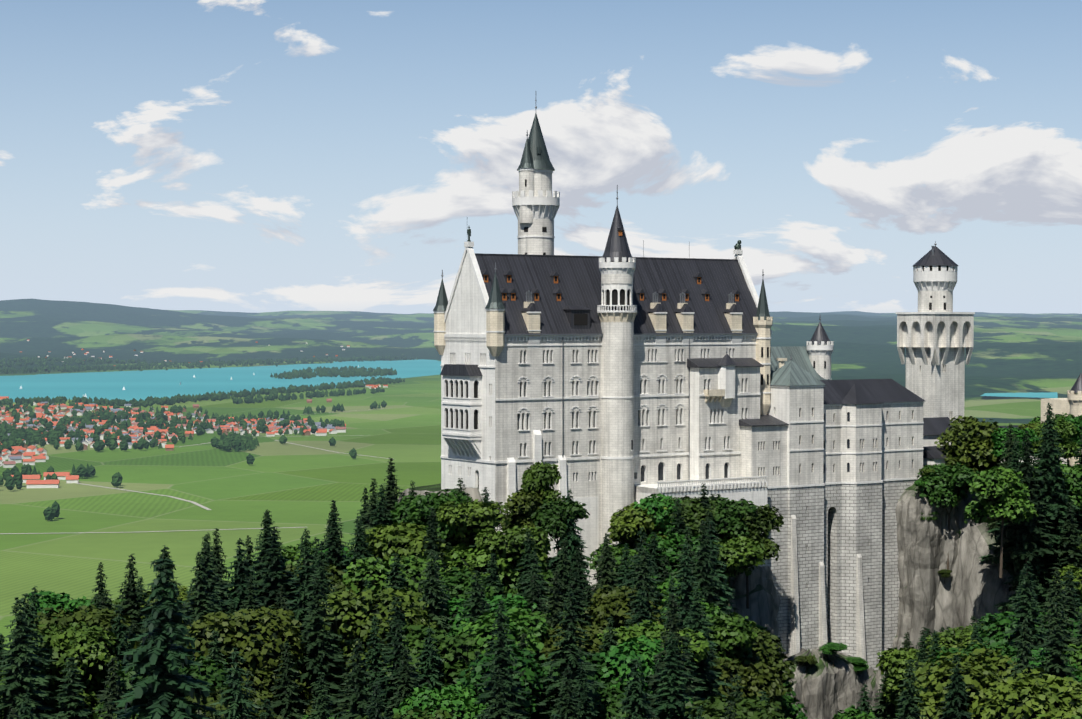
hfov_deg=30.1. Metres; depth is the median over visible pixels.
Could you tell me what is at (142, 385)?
lake
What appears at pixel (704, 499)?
tree
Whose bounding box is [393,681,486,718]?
tree
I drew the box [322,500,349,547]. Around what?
tree
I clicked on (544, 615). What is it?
tree
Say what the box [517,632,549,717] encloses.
tree
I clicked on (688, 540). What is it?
tree
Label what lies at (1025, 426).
tree
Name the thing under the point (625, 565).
tree
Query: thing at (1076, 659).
tree
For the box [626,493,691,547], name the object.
tree
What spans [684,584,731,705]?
tree
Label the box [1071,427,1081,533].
tree
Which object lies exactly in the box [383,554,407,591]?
tree
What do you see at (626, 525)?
tree
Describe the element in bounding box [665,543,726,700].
tree
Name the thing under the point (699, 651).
tree
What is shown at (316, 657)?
tree
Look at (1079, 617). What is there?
tree
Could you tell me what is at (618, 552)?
tree
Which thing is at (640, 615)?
tree
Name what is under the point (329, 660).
tree
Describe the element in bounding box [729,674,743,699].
tree
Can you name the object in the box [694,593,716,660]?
tree
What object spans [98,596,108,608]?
tree
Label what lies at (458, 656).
tree
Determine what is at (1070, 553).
tree
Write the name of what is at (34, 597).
tree
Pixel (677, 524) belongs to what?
tree
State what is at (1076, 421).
tree
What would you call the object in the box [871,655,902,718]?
tree
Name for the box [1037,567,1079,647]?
tree
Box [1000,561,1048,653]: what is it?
tree
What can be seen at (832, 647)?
tree
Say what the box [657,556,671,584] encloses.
tree
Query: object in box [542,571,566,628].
tree
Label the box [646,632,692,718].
tree
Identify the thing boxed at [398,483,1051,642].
terrain hill
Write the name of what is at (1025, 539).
tree
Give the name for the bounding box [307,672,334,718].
tree
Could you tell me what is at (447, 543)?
tree
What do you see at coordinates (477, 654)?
tree
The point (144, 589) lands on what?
tree
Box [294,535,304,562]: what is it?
tree
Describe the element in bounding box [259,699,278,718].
tree
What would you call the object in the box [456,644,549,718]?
tree
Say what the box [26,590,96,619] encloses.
tree
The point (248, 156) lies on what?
sky
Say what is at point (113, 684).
tree
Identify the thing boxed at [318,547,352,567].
tree
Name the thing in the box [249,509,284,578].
tree
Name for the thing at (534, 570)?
tree
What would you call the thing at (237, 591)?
tree
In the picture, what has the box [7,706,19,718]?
tree
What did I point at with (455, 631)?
tree
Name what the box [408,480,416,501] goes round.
tree
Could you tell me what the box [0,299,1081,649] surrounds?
ground
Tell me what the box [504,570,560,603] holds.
tree
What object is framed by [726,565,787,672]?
rock cliff
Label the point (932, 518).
tree
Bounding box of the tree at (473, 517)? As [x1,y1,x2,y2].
[436,499,512,546]
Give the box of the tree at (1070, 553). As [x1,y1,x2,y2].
[1042,502,1081,607]
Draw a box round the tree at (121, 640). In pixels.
[93,604,131,703]
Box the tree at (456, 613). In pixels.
[438,593,545,630]
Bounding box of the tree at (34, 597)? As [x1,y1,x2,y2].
[22,586,42,629]
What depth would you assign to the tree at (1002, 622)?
276.78 m
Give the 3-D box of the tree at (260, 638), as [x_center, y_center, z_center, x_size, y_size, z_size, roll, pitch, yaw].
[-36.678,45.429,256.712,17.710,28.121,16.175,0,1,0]
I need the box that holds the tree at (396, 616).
[381,597,408,676]
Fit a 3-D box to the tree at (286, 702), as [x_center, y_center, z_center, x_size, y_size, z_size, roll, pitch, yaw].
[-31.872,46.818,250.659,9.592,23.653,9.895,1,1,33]
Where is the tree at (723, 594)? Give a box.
[698,519,734,615]
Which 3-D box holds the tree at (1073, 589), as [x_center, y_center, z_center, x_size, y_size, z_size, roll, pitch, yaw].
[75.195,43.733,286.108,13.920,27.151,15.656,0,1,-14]
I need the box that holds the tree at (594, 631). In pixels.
[535,621,616,663]
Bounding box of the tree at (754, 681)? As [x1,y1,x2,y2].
[708,656,785,706]
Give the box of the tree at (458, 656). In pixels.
[382,624,489,713]
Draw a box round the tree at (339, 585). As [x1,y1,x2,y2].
[326,578,373,647]
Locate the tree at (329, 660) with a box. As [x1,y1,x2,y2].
[325,636,345,709]
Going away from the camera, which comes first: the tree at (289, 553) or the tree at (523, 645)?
the tree at (523, 645)
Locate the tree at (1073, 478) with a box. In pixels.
[1033,462,1081,510]
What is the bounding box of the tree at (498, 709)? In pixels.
[484,667,513,718]
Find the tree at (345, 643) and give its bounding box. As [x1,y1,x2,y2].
[335,591,348,648]
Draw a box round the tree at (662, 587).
[650,578,704,606]
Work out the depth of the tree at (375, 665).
255.22 m
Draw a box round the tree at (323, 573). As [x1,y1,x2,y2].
[300,541,347,667]
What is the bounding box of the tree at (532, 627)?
[455,607,552,671]
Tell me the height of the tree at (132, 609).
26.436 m
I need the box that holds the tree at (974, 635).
[968,626,982,645]
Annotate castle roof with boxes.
[433,113,769,319]
[440,205,1081,458]
[770,346,831,385]
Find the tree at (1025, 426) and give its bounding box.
[1018,421,1043,433]
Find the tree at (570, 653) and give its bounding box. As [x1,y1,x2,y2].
[534,592,606,718]
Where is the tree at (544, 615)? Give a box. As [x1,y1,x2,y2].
[519,609,578,626]
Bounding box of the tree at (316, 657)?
[290,576,348,718]
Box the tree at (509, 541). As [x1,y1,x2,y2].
[474,525,552,598]
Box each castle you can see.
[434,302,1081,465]
[441,100,1066,659]
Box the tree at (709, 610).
[651,601,727,632]
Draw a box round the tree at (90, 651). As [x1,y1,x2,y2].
[32,621,123,718]
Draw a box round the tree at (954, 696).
[939,655,974,718]
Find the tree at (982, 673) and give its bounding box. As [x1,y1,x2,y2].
[910,646,1015,718]
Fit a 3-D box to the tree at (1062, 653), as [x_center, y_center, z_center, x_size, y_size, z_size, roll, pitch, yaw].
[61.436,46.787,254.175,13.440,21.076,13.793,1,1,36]
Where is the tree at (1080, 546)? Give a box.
[1076,531,1081,566]
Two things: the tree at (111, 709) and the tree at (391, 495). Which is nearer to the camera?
the tree at (111, 709)
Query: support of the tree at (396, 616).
on the terrain hill
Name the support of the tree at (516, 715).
on the terrain hill
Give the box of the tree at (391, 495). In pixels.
[379,457,402,525]
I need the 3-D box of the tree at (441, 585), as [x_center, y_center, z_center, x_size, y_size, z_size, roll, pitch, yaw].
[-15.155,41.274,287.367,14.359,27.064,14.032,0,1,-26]
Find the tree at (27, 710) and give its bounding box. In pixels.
[19,693,34,718]
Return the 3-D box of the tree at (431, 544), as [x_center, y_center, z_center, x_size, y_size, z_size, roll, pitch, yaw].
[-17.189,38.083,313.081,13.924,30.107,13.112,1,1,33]
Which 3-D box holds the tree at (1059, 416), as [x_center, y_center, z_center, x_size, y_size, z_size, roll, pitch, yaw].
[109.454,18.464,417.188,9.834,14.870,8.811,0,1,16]
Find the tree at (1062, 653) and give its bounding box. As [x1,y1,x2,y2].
[1017,648,1078,667]
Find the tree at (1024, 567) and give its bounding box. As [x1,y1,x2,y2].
[1011,566,1036,615]
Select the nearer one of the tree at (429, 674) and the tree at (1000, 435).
the tree at (429, 674)
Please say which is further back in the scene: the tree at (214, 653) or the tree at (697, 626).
the tree at (697, 626)
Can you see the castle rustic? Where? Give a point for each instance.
(839, 527)
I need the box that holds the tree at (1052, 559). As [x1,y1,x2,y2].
[1040,473,1080,585]
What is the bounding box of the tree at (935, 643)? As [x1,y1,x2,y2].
[918,630,941,685]
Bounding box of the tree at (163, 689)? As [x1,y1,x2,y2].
[113,558,218,718]
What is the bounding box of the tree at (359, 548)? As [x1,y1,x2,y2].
[338,516,371,579]
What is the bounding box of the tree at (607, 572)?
[591,533,620,599]
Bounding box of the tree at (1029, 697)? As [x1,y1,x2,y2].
[972,667,1081,718]
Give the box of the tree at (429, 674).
[414,626,444,690]
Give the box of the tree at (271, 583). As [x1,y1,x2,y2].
[255,526,298,610]
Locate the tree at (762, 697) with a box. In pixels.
[758,691,769,701]
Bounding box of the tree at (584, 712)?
[572,662,599,718]
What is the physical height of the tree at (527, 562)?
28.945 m
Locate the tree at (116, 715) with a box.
[99,710,138,718]
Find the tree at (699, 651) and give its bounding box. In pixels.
[596,619,709,676]
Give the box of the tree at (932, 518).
[920,511,938,520]
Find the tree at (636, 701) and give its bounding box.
[619,656,657,718]
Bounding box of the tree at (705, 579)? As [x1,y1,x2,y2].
[689,520,729,614]
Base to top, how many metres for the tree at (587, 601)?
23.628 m
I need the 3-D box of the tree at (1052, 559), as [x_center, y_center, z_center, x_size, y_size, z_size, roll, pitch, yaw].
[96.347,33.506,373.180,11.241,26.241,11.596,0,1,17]
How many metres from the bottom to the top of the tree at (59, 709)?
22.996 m
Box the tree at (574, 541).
[547,490,593,591]
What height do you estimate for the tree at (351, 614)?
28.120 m
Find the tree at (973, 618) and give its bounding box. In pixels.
[969,615,976,625]
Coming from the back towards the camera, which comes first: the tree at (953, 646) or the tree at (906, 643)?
the tree at (906, 643)
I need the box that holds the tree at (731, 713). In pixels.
[723,701,738,718]
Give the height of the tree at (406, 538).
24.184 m
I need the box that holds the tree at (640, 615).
[627,589,652,631]
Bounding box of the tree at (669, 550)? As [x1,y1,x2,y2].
[639,533,717,583]
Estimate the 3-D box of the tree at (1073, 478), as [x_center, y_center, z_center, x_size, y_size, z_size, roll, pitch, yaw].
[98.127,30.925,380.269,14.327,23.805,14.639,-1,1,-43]
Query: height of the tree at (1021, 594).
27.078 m
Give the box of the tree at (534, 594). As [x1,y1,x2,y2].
[522,574,544,614]
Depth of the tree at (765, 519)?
348.40 m
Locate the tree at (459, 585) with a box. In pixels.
[418,566,506,624]
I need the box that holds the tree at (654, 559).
[647,532,662,583]
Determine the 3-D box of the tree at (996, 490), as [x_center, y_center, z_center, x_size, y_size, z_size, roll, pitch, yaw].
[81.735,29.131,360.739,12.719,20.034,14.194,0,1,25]
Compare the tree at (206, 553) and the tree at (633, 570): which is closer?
the tree at (206, 553)
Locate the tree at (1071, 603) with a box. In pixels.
[1061,569,1081,620]
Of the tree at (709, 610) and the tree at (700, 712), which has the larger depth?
the tree at (709, 610)
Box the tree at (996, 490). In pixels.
[963,466,1037,577]
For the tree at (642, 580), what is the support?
on the terrain hill
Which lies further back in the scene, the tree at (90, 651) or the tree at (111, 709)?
the tree at (90, 651)
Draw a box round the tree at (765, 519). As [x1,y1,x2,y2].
[719,504,783,608]
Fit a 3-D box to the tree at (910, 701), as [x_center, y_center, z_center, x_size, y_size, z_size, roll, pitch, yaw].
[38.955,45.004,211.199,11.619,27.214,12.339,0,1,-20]
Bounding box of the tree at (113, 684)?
[93,657,131,718]
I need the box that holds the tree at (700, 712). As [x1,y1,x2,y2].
[695,705,705,718]
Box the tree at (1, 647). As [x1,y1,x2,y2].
[0,634,9,671]
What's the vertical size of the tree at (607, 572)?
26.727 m
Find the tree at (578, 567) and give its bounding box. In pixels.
[569,546,591,607]
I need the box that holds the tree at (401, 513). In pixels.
[388,493,444,529]
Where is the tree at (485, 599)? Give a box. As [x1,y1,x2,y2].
[469,584,490,621]
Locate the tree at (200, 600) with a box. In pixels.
[175,552,218,660]
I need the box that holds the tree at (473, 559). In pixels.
[442,541,546,591]
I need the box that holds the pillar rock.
[893,478,964,648]
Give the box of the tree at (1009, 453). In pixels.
[986,423,1020,530]
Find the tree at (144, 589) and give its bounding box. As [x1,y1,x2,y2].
[136,578,148,613]
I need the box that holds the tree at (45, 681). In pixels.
[0,593,62,718]
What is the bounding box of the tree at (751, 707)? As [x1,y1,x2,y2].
[685,695,783,718]
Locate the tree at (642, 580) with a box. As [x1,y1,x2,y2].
[624,549,664,629]
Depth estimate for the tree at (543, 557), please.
324.40 m
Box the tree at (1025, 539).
[995,431,1061,574]
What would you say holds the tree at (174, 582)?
on the terrain hill
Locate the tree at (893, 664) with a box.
[876,647,919,706]
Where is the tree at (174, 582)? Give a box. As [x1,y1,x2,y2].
[138,545,184,642]
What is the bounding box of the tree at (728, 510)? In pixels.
[692,494,756,540]
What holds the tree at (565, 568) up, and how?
on the terrain hill
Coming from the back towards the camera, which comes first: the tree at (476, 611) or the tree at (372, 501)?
the tree at (372, 501)
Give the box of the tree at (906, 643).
[902,632,912,650]
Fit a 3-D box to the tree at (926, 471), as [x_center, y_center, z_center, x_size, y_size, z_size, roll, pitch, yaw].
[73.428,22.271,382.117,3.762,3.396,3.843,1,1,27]
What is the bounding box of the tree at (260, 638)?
[184,605,316,718]
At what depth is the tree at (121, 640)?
250.72 m
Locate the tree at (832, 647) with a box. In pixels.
[819,642,848,666]
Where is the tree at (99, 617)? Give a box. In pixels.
[31,604,140,656]
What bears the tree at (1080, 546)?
on the terrain hill
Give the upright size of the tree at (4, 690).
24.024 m
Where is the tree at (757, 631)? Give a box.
[751,621,775,650]
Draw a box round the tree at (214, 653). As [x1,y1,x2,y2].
[206,630,227,677]
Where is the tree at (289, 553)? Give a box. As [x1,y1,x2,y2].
[253,541,320,571]
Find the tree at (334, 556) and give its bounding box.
[323,509,350,575]
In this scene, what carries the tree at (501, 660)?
on the terrain hill
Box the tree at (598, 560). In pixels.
[592,538,617,594]
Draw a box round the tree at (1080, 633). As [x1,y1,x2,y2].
[1072,616,1081,646]
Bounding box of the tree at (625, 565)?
[613,543,632,591]
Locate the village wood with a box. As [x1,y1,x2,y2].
[0,342,371,455]
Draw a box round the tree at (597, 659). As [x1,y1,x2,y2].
[537,650,630,710]
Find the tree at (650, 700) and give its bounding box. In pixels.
[645,653,660,710]
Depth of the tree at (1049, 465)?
371.45 m
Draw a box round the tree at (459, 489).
[451,478,473,549]
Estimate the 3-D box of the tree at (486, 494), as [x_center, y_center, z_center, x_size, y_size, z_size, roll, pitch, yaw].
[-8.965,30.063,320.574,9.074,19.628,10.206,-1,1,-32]
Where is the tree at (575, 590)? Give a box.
[564,572,592,627]
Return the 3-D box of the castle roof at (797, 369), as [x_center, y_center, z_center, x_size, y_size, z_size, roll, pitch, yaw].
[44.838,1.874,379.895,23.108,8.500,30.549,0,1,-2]
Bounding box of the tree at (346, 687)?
[329,652,365,713]
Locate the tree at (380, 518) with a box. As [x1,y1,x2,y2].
[369,484,393,562]
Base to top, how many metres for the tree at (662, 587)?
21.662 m
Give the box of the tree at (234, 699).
[209,648,262,718]
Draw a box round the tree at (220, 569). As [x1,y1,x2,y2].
[210,528,231,611]
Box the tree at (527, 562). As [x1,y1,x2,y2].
[512,529,547,608]
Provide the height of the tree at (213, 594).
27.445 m
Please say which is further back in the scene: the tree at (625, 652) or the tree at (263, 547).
the tree at (263, 547)
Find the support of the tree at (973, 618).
on the terrain hill
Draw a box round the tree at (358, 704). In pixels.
[332,638,379,718]
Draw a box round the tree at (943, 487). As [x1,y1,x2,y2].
[914,462,978,569]
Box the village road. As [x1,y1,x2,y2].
[0,408,389,533]
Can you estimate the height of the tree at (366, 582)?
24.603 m
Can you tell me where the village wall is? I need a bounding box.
[0,340,387,487]
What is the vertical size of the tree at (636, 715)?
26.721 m
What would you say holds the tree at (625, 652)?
on the terrain hill
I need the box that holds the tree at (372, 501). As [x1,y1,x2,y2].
[350,478,378,555]
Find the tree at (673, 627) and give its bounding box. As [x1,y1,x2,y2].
[644,594,702,718]
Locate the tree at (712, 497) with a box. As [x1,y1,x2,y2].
[710,494,737,598]
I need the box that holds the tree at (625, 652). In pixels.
[597,635,696,717]
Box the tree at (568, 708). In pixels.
[551,667,581,718]
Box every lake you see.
[0,359,440,401]
[981,392,1057,397]
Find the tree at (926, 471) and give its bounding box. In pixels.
[919,468,937,475]
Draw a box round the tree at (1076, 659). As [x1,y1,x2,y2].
[1048,643,1081,682]
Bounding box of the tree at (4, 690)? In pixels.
[0,670,45,718]
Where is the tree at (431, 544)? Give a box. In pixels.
[419,508,450,572]
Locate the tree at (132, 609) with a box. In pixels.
[114,553,149,646]
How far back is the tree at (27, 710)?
215.67 m
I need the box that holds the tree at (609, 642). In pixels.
[599,616,618,650]
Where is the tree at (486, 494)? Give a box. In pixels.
[467,487,500,549]
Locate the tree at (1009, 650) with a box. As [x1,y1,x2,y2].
[925,640,1021,679]
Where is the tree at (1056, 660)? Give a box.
[1035,602,1081,684]
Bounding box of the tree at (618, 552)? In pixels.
[588,543,638,582]
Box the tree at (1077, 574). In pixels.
[1052,563,1081,605]
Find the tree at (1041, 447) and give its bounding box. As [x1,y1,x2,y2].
[1033,419,1060,465]
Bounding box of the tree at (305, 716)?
[295,710,349,718]
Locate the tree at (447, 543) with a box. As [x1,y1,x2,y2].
[436,521,453,567]
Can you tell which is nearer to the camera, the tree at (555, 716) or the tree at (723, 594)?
the tree at (555, 716)
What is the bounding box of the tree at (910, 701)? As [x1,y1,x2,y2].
[895,659,925,718]
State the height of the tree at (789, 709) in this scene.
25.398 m
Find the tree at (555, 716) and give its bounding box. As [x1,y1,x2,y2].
[550,714,560,718]
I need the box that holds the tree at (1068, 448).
[1029,419,1080,458]
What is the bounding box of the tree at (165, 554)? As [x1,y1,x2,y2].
[137,547,186,647]
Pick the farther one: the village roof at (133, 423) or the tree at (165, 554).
the village roof at (133, 423)
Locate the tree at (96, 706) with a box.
[93,666,180,716]
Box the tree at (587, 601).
[579,582,597,626]
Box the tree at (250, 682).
[244,670,257,696]
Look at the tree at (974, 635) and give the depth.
267.09 m
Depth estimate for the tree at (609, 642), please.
258.21 m
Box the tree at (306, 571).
[283,529,317,636]
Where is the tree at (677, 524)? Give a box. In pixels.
[668,497,688,578]
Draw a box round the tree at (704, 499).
[695,483,724,542]
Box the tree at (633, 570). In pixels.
[624,555,637,586]
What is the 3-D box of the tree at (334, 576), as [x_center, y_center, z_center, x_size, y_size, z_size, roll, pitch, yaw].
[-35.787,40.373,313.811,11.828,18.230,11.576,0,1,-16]
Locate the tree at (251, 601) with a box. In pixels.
[239,577,260,627]
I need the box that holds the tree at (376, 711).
[364,683,391,718]
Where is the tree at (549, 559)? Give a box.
[541,536,554,570]
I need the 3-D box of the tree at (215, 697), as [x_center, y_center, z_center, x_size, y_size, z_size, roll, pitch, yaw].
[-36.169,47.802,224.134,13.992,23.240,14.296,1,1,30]
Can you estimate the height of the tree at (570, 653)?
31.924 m
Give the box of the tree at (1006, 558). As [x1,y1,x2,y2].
[979,439,1045,571]
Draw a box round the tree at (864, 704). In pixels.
[854,684,872,718]
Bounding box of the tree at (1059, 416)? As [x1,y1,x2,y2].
[1052,413,1081,463]
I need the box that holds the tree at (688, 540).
[672,527,697,580]
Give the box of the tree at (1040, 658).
[1010,648,1081,682]
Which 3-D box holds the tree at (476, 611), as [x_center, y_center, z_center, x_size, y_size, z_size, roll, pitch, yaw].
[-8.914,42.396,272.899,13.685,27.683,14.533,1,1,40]
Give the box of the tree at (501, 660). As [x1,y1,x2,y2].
[474,600,529,718]
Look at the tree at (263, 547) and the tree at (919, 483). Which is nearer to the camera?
the tree at (263, 547)
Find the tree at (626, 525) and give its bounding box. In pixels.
[607,501,671,549]
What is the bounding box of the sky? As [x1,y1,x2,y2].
[0,0,1081,313]
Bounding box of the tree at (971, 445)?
[934,415,1005,475]
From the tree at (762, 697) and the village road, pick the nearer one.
the tree at (762, 697)
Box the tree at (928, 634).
[915,630,931,665]
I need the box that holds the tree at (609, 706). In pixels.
[551,686,628,718]
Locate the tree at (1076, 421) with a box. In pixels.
[1065,415,1081,447]
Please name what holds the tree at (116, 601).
on the terrain hill
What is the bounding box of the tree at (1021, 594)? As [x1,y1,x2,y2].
[1011,572,1037,613]
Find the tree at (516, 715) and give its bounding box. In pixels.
[512,713,521,718]
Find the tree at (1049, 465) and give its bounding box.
[1031,403,1081,564]
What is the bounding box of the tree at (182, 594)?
[140,585,193,623]
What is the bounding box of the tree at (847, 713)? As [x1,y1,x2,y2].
[832,705,897,718]
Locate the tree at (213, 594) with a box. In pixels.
[186,556,221,622]
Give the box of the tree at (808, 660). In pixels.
[794,655,817,673]
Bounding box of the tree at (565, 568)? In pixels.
[555,540,581,608]
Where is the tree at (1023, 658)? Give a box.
[1000,620,1038,706]
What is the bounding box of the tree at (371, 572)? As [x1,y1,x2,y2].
[343,555,448,597]
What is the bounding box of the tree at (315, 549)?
[295,537,324,614]
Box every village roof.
[0,345,342,459]
[0,349,387,483]
[0,351,345,463]
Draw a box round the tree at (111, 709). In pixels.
[98,691,119,718]
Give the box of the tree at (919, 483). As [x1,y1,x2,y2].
[914,481,927,493]
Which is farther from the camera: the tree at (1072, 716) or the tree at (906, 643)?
the tree at (906, 643)
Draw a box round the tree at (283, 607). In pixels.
[280,596,293,631]
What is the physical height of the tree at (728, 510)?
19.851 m
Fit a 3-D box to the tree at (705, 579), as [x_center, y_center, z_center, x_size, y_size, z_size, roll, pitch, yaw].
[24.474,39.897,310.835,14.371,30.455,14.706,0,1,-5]
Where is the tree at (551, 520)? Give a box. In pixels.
[530,496,589,564]
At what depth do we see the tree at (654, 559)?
333.57 m
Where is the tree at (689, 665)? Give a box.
[680,633,707,704]
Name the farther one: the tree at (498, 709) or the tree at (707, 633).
the tree at (707, 633)
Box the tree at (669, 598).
[659,578,678,626]
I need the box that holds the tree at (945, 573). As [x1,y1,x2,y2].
[938,569,952,583]
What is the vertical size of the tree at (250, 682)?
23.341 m
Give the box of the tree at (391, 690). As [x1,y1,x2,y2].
[371,619,423,716]
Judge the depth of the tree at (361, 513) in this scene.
331.90 m
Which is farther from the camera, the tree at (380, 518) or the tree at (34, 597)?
the tree at (380, 518)
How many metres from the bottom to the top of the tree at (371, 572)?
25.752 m
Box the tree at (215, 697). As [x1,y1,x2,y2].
[184,686,285,718]
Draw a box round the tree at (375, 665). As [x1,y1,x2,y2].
[363,615,389,714]
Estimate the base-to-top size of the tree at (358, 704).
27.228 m
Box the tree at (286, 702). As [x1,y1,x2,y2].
[269,642,310,718]
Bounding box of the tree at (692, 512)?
[667,496,719,535]
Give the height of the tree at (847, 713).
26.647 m
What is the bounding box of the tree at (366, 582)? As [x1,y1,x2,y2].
[362,580,370,599]
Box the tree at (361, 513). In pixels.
[352,487,369,554]
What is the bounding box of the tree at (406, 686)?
[385,647,421,718]
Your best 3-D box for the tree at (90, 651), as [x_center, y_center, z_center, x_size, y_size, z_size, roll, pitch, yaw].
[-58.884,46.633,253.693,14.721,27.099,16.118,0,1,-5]
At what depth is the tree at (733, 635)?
295.72 m
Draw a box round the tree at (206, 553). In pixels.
[183,537,225,641]
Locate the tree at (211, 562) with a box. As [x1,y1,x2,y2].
[184,532,230,615]
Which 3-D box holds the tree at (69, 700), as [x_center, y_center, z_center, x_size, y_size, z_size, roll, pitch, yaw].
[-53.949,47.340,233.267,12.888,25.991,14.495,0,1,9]
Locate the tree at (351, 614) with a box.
[310,587,440,691]
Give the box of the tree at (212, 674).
[94,655,228,718]
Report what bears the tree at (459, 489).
on the terrain hill
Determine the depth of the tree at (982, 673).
219.86 m
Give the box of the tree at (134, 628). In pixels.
[129,620,141,659]
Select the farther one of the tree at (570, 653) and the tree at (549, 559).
the tree at (549, 559)
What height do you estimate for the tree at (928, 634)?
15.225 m
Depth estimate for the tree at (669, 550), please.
334.63 m
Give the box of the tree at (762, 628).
[755,624,781,660]
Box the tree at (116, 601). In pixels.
[93,595,141,624]
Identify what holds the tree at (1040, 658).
on the terrain hill
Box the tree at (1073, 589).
[1059,572,1081,621]
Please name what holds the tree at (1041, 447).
on the terrain hill
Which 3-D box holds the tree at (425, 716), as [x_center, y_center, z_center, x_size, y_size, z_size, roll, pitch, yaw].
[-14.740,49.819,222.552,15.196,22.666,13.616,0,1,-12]
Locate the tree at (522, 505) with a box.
[499,489,545,532]
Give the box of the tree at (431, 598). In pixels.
[417,550,453,634]
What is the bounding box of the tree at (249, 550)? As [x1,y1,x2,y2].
[243,535,256,578]
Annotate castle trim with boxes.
[433,168,974,492]
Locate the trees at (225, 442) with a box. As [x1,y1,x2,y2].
[0,355,417,519]
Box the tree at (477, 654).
[471,650,481,684]
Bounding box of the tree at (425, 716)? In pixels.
[355,707,451,718]
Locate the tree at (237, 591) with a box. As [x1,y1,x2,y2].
[219,538,264,617]
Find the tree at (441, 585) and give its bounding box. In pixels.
[424,555,452,633]
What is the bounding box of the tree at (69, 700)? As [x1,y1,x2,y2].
[49,657,90,718]
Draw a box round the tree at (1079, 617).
[1076,612,1081,646]
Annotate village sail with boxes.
[20,365,358,396]
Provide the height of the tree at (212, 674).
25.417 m
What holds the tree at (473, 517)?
on the terrain hill
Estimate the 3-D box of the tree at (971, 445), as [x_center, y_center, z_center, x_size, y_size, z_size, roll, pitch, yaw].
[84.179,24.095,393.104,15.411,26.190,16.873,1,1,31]
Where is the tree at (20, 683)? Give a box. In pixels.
[0,597,54,718]
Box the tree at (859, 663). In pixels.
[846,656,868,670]
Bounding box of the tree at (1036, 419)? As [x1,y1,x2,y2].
[1029,417,1040,423]
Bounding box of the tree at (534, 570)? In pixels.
[519,553,550,611]
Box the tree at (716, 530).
[701,504,738,612]
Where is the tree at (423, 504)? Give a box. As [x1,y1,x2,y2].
[409,489,472,543]
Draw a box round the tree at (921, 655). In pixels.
[894,635,929,715]
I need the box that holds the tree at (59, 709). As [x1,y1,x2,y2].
[56,665,90,718]
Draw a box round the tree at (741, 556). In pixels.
[713,536,766,615]
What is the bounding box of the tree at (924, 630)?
[914,627,926,648]
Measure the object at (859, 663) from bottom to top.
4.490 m
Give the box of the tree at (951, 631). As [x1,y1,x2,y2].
[945,622,988,636]
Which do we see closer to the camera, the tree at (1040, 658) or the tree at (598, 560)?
the tree at (1040, 658)
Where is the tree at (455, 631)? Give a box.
[446,621,489,636]
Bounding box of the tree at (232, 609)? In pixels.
[226,599,239,631]
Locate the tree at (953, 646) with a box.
[913,640,1019,691]
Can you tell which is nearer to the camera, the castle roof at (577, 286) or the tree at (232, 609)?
the tree at (232, 609)
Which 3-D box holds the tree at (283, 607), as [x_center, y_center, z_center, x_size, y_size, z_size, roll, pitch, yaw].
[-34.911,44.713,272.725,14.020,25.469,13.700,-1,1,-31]
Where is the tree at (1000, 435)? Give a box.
[991,426,1038,459]
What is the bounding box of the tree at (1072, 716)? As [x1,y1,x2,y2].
[1034,714,1081,718]
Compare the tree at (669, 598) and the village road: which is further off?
the village road
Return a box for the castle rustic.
[767,479,918,670]
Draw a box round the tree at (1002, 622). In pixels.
[978,607,1081,646]
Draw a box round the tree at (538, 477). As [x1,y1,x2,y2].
[520,460,561,505]
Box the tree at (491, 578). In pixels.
[483,554,505,597]
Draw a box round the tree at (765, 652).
[735,629,795,711]
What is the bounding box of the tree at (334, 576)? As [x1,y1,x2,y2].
[281,562,344,613]
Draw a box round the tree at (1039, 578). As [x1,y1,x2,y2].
[994,492,1052,611]
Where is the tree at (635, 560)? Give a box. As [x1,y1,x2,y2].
[621,527,666,603]
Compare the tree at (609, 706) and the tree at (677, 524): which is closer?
the tree at (609, 706)
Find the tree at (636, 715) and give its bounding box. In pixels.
[632,712,640,718]
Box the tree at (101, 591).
[86,562,115,615]
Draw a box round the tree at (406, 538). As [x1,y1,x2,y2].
[363,520,445,567]
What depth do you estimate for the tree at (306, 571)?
282.67 m
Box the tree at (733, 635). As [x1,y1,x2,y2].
[705,611,757,671]
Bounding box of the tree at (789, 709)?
[773,681,807,718]
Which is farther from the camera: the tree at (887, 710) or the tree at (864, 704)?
the tree at (864, 704)
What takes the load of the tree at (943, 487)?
on the terrain hill
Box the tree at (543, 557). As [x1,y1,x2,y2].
[537,548,547,565]
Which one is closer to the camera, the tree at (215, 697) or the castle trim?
the tree at (215, 697)
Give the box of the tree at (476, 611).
[456,571,489,627]
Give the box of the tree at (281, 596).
[274,585,289,615]
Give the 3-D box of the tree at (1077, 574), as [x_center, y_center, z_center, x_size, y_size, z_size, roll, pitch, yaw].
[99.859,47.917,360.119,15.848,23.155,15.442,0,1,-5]
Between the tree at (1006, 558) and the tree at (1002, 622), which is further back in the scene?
the tree at (1006, 558)
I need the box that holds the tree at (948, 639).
[925,631,972,654]
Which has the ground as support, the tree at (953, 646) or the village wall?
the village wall
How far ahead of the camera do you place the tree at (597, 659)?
246.80 m
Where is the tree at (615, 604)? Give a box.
[585,585,666,630]
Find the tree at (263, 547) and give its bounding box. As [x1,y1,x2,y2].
[247,511,285,605]

